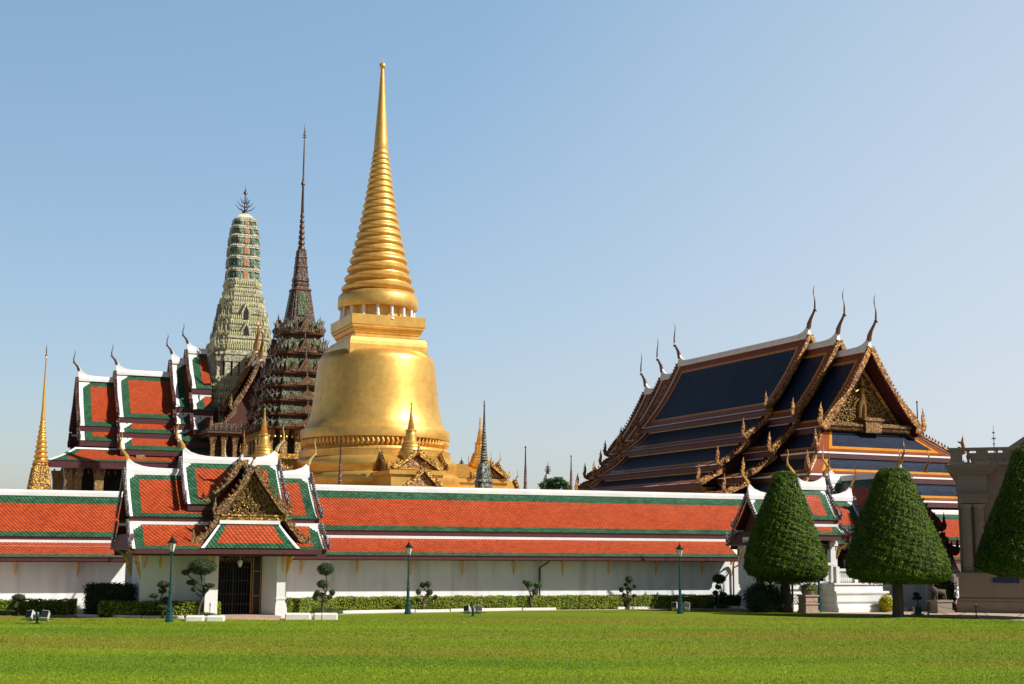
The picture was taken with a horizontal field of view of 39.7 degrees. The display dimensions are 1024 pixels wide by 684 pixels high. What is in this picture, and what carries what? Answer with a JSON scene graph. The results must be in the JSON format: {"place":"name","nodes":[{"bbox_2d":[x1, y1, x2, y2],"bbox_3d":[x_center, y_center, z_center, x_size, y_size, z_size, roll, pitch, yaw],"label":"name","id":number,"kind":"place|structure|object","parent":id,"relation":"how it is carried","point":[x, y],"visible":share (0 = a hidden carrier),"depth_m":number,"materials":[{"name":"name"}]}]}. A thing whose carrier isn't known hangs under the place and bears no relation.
{"place":"outdoors","nodes":[
{"label":"outdoors","id":0,"kind":"place"},
{"bbox_2d":[181,559,217,614],"bbox_3d":[-13.627,10.766,61.862,1.594,2.616,1.209,0,-9,0],"label":"bonsai tree","id":1,"kind":"object","parent":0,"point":[201,567],"visible":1,"depth_m":61.69,"materials":[{"name":"green plant"}]},
{"bbox_2d":[0,609,1023,683],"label":"lawn","id":2,"kind":"structure","parent":0,"point":[654,615],"depth_m":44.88,"materials":[{"name":"green plant"}]},
{"bbox_2d":[21,610,52,623],"bbox_3d":[-18.879,10.941,56.478,1.240,0.552,0.436,0,-9,0],"label":"floodlight","id":3,"kind":"object","parent":2,"relation":"on","point":[31,615],"visible":1,"depth_m":56.38,"materials":[{"name":"white metal"}]},
{"bbox_2d":[77,614,141,617],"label":"kerb","id":4,"kind":"structure","parent":2,"relation":"on","point":[123,616],"depth_m":62.60,"materials":[{"name":"grey concrete"}]},
{"bbox_2d":[97,600,145,616],"bbox_3d":[-17.319,11.875,63.087,2.127,0.855,1.014,1,-9,-7],"label":"hedge","id":5,"kind":"object","parent":2,"relation":"on","point":[108,608],"visible":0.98,"depth_m":62.74,"materials":[{"name":"green plant"}]},
{"bbox_2d":[148,581,168,617],"bbox_3d":[-15.401,11.248,61.992,0.969,1.658,0.666,0,-9,0],"label":"bonsai tree","id":6,"kind":"object","parent":2,"relation":"on","point":[162,585],"visible":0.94,"depth_m":61.95,"materials":[{"name":"green plant"}]},
{"bbox_2d":[165,534,176,621],"bbox_3d":[-14.171,9.773,58.945,0.433,3.646,0.433,0,-9,0],"label":"street lamp","id":7,"kind":"object","parent":2,"relation":"on","point":[171,542],"visible":1,"depth_m":58.83,"materials":[{"name":"green metal"}]},
{"bbox_2d":[192,612,216,615],"bbox_3d":[-13.442,12.037,61.949,1.418,0.538,1.118,0,-9,0],"label":"grass mound","id":8,"kind":"object","parent":2,"relation":"on","point":[204,613],"depth_m":61.81,"materials":[{"name":"green plant"}]},
{"bbox_2d":[185,615,224,620],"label":"planting block","id":9,"kind":"structure","parent":2,"relation":"on","point":[204,618],"depth_m":59.56,"materials":[{"name":"white concrete"}]},
{"bbox_2d":[285,613,337,619],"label":"planting block","id":10,"kind":"structure","parent":2,"relation":"on","point":[308,616],"depth_m":61.49,"materials":[{"name":"white concrete"}]},
{"bbox_2d":[404,542,412,613],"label":"street lamp","id":11,"kind":"object","parent":2,"relation":"on","point":[408,547],"visible":1,"depth_m":67.69,"materials":[{"name":"green metal"}]},
{"bbox_2d":[460,605,485,615],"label":"floodlight","id":12,"kind":"object","parent":2,"relation":"on","point":[477,609],"visible":1,"depth_m":65.67,"materials":[{"name":"white metal"}]},
{"bbox_2d":[676,541,683,613],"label":"street lamp","id":13,"kind":"object","parent":2,"relation":"on","point":[679,549],"visible":1,"depth_m":70.07,"materials":[{"name":"green metal"}]},
{"bbox_2d":[671,602,692,610],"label":"floodlight","id":14,"kind":"object","parent":2,"relation":"on","point":[686,606],"visible":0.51,"depth_m":70.79,"materials":[{"name":"white metal"}]},
{"bbox_2d":[739,578,786,612],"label":"shrub","id":15,"kind":"object","parent":2,"relation":"on","point":[760,597],"visible":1,"depth_m":71.82,"materials":[{"name":"green plant"}]},
{"bbox_2d":[742,471,829,612],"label":"topiary tree","id":16,"kind":"object","parent":2,"relation":"on","point":[784,547],"visible":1,"depth_m":71.97,"materials":[{"name":"green plant"}]},
{"bbox_2d":[797,582,818,612],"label":"stone planter","id":17,"kind":"object","parent":2,"relation":"on","point":[807,600],"visible":1,"depth_m":71.58,"materials":[{"name":"stone"}]},
{"bbox_2d":[843,466,955,616],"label":"topiary tree","id":18,"kind":"object","parent":2,"relation":"on","point":[896,543],"visible":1,"depth_m":66.93,"materials":[{"name":"green plant"}]},
{"bbox_2d":[0,599,1023,619],"bbox_3d":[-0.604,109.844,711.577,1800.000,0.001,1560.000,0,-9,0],"label":"ground","id":19,"kind":"structure","parent":0,"point":[1008,616],"depth_m":71.43,"materials":[{"name":"grey concrete"}]},
{"bbox_2d":[4,594,26,615],"bbox_3d":[-22.526,11.895,64.296,0.964,1.012,0.678,0,-9,0],"label":"bonsai tree","id":20,"kind":"object","parent":19,"relation":"on","point":[17,598],"visible":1,"depth_m":64.16,"materials":[{"name":"green plant"}]},
{"bbox_2d":[0,597,77,614],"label":"hedge","id":21,"kind":"object","parent":19,"relation":"on","point":[60,606],"visible":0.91,"depth_m":65.30,"materials":[{"name":"green plant"}]},
{"bbox_2d":[27,346,51,489],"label":"gilt spired chedi","id":22,"kind":"structure","parent":19,"relation":"on","point":[39,478],"depth_m":95.48,"materials":[{"name":"gold metal"}]},
{"bbox_2d":[0,489,124,607],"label":"gallery wall","id":23,"kind":"structure","parent":19,"relation":"on","point":[54,544],"depth_m":73.53,"materials":[{"name":"tile"}]},
{"bbox_2d":[79,581,136,614],"bbox_3d":[-18.209,11.676,64.174,2.478,1.750,1.482,0,-9,0],"label":"shrub","id":24,"kind":"object","parent":19,"relation":"on","point":[96,593],"visible":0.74,"depth_m":63.73,"materials":[{"name":"green plant"}]},
{"bbox_2d":[47,186,271,490],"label":"prang temple","id":25,"kind":"structure","parent":19,"relation":"on","point":[201,397],"depth_m":142.24,"materials":[{"name":"ceramic"}]},
{"bbox_2d":[147,610,174,615],"bbox_3d":[-15.493,12.135,62.707,1.356,0.547,1.177,0,-9,0],"label":"grass mound","id":26,"kind":"object","parent":19,"relation":"on","point":[156,613],"depth_m":62.47,"materials":[{"name":"green plant"}]},
{"bbox_2d":[142,616,183,618],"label":"kerb","id":27,"kind":"structure","parent":19,"relation":"on","point":[181,617],"depth_m":62.12,"materials":[{"name":"grey concrete"}]},
{"bbox_2d":[144,600,221,616],"bbox_3d":[-14.692,11.921,63.414,3.458,0.866,1.020,1,-9,-7],"label":"hedge","id":28,"kind":"object","parent":19,"relation":"on","point":[182,608],"visible":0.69,"depth_m":63.07,"materials":[{"name":"green plant"}]},
{"bbox_2d":[110,423,330,618],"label":"entrance pavilion","id":29,"kind":"structure","parent":19,"relation":"on","point":[248,525],"depth_m":64.24,"materials":[{"name":"white paint"}]},
{"bbox_2d":[218,562,249,613],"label":"gate","id":30,"kind":"structure","parent":29,"relation":"in","point":[220,585],"depth_m":65.44,"materials":[{"name":"black metal"}]},
{"bbox_2d":[251,556,261,613],"bbox_3d":[-11.714,11.095,64.803,0.523,2.701,0.080,4,-9,-21],"label":"door leaf","id":31,"kind":"structure","parent":29,"relation":"in","point":[256,584],"depth_m":64.79,"materials":[{"name":"brown wood"}]},
{"bbox_2d":[240,126,329,458],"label":"mondop","id":32,"kind":"structure","parent":19,"relation":"on","point":[297,350],"depth_m":126.65,"materials":[{"name":"tile"}]},
{"bbox_2d":[285,597,339,612],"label":"hedge","id":33,"kind":"object","parent":19,"relation":"on","point":[302,605],"visible":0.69,"depth_m":67.46,"materials":[{"name":"green plant"}]},
{"bbox_2d":[312,563,334,612],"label":"bonsai tree","id":34,"kind":"object","parent":19,"relation":"on","point":[325,569],"visible":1,"depth_m":66.27,"materials":[{"name":"green plant"}]},
{"bbox_2d":[308,607,341,613],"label":"grass mound","id":35,"kind":"object","parent":19,"relation":"on","point":[318,610],"depth_m":67.70,"materials":[{"name":"green plant"}]},
{"bbox_2d":[338,438,341,484],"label":"slender spire","id":36,"kind":"structure","parent":19,"relation":"on","point":[339,477],"depth_m":79.75,"materials":[{"name":"brown metal"}]},
{"bbox_2d":[340,609,416,612],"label":"kerb","id":37,"kind":"structure","parent":19,"relation":"on","point":[372,611],"depth_m":69.71,"materials":[{"name":"white concrete"}]},
{"bbox_2d":[239,60,519,488],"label":"golden chedi","id":38,"kind":"structure","parent":19,"relation":"on","point":[375,406],"depth_m":105.35,"materials":[{"name":"metal"}]},
{"bbox_2d":[412,606,436,609],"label":"grass mound","id":39,"kind":"object","parent":19,"relation":"on","point":[427,608],"depth_m":72.01,"materials":[{"name":"green plant"}]},
{"bbox_2d":[415,581,437,609],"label":"bonsai tree","id":40,"kind":"object","parent":19,"relation":"on","point":[428,591],"visible":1,"depth_m":71.07,"materials":[{"name":"green plant"}]},
{"bbox_2d":[415,609,449,611],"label":"kerb","id":41,"kind":"structure","parent":19,"relation":"on","point":[439,610],"depth_m":70.98,"materials":[{"name":"white concrete"}]},
{"bbox_2d":[334,594,579,610],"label":"hedge","id":42,"kind":"object","parent":19,"relation":"on","point":[383,602],"visible":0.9,"depth_m":72.88,"materials":[{"name":"green plant"}]},
{"bbox_2d":[474,400,492,487],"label":"grey mosaic chedi","id":43,"kind":"structure","parent":19,"relation":"on","point":[483,478],"depth_m":83.59,"materials":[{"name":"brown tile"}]},
{"bbox_2d":[450,608,521,610],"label":"kerb","id":44,"kind":"structure","parent":19,"relation":"on","point":[491,609],"depth_m":73.09,"materials":[{"name":"white concrete"}]},
{"bbox_2d":[285,484,745,598],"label":"gallery wall","id":45,"kind":"structure","parent":19,"relation":"on","point":[483,542],"depth_m":77.41,"materials":[{"name":"white paint"}]},
{"bbox_2d":[523,446,526,488],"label":"slender spire","id":46,"kind":"structure","parent":19,"relation":"on","point":[525,479],"depth_m":95.66,"materials":[{"name":"brown metal"}]},
{"bbox_2d":[522,580,541,607],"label":"bonsai tree","id":47,"kind":"object","parent":19,"relation":"on","point":[528,584],"visible":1,"depth_m":74.21,"materials":[{"name":"green plant"}]},
{"bbox_2d":[522,608,555,609],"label":"kerb","id":48,"kind":"structure","parent":19,"relation":"on","point":[538,608],"depth_m":74.02,"materials":[{"name":"white concrete"}]},
{"bbox_2d":[537,476,569,489],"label":"leafy tree","id":49,"kind":"object","parent":19,"relation":"on","point":[551,484],"visible":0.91,"depth_m":148.96,"materials":[{"name":"green plant"}]},
{"bbox_2d":[569,455,572,489],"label":"slender spire","id":50,"kind":"structure","parent":19,"relation":"on","point":[571,485],"depth_m":99.64,"materials":[{"name":"brown metal"}]},
{"bbox_2d":[619,576,636,608],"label":"bonsai tree","id":51,"kind":"object","parent":19,"relation":"on","point":[628,579],"visible":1,"depth_m":76.19,"materials":[{"name":"green plant"}]},
{"bbox_2d":[617,607,650,608],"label":"kerb","id":52,"kind":"structure","parent":19,"relation":"on","point":[634,607],"depth_m":76.39,"materials":[{"name":"white concrete"}]},
{"bbox_2d":[575,593,715,609],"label":"hedge","id":53,"kind":"object","parent":19,"relation":"on","point":[615,601],"visible":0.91,"depth_m":76.67,"materials":[{"name":"green plant"}]},
{"bbox_2d":[702,602,729,608],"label":"grass mound","id":54,"kind":"object","parent":19,"relation":"on","point":[720,606],"depth_m":77.84,"materials":[{"name":"green plant"}]},
{"bbox_2d":[712,574,726,605],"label":"bonsai tree","id":55,"kind":"object","parent":19,"relation":"on","point":[719,579],"visible":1,"depth_m":77.93,"materials":[{"name":"green plant"}]},
{"bbox_2d":[713,594,740,605],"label":"hedge","id":56,"kind":"object","parent":19,"relation":"on","point":[732,600],"visible":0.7,"depth_m":78.70,"materials":[{"name":"green plant"}]},
{"bbox_2d":[714,606,740,608],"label":"kerb","id":57,"kind":"structure","parent":19,"relation":"on","point":[715,607],"depth_m":78.33,"materials":[{"name":"grey concrete"}]},
{"bbox_2d":[574,287,966,509],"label":"ordination hall","id":58,"kind":"structure","parent":19,"relation":"on","point":[710,423],"depth_m":110.84,"materials":[{"name":"blue tile"}]},
{"bbox_2d":[725,446,907,611],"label":"stair pavilion","id":59,"kind":"structure","parent":19,"relation":"on","point":[833,510],"depth_m":76.28,"materials":[{"name":"white paint"}]},
{"bbox_2d":[820,550,843,580],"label":"doorway","id":60,"kind":"structure","parent":59,"relation":"in","point":[840,562],"depth_m":77.45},
{"bbox_2d":[817,579,822,611],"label":"street lamp","id":61,"kind":"object","parent":19,"relation":"on","point":[820,609],"visible":0.41,"depth_m":73.65,"materials":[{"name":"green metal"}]},
{"bbox_2d":[878,594,891,611],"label":"shrub","id":62,"kind":"object","parent":19,"relation":"on","point":[885,602],"visible":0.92,"depth_m":73.84,"materials":[{"name":"yellow plant"}]},
{"bbox_2d":[838,437,959,609],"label":"gable pavilion","id":63,"kind":"structure","parent":19,"relation":"on","point":[861,487],"depth_m":78.14,"materials":[{"name":"tile"}]},
{"bbox_2d":[911,592,923,614],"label":"potted tree","id":64,"kind":"object","parent":19,"relation":"on","point":[917,610],"visible":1,"depth_m":70.58,"materials":[{"name":"green plant"}]},
{"bbox_2d":[929,600,954,613],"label":"pedestal","id":65,"kind":"object","parent":19,"relation":"on","point":[947,604],"visible":0.88,"depth_m":72.82,"materials":[{"name":"brown stone"}]},
{"bbox_2d":[931,586,946,599],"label":"stone animal","id":66,"kind":"object","parent":65,"relation":"on","point":[936,592],"visible":1,"depth_m":73.09},
{"bbox_2d":[929,575,958,610],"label":"shrub","id":67,"kind":"object","parent":19,"relation":"on","point":[950,588],"visible":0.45,"depth_m":74.89,"materials":[{"name":"green plant"}]},
{"bbox_2d":[931,510,960,597],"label":"gallery wall","id":68,"kind":"structure","parent":19,"relation":"on","point":[951,531],"depth_m":101.17,"materials":[{"name":"tile"}]},
{"bbox_2d":[944,430,1023,613],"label":"stone palace building","id":69,"kind":"structure","parent":19,"relation":"on","point":[978,479],"depth_m":74.71,"materials":[{"name":"brown stone"}]},
{"bbox_2d":[972,445,1023,579],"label":"topiary tree","id":70,"kind":"object","parent":19,"relation":"on","point":[999,552],"visible":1,"depth_m":67.12,"materials":[{"name":"green plant"}]},
{"bbox_2d":[0,0,1023,489],"label":"sky","id":71,"kind":"structure","parent":0,"point":[575,183],"materials":[{"name":"blue"}]},
{"bbox_2d":[543,464,551,482],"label":"white prang","id":72,"kind":"structure","parent":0,"point":[547,471],"depth_m":189.30,"materials":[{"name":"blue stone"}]},
{"bbox_2d":[777,582,803,611],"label":"palm","id":73,"kind":"object","parent":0,"point":[792,594],"visible":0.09,"depth_m":73.39,"materials":[{"name":"plant"}]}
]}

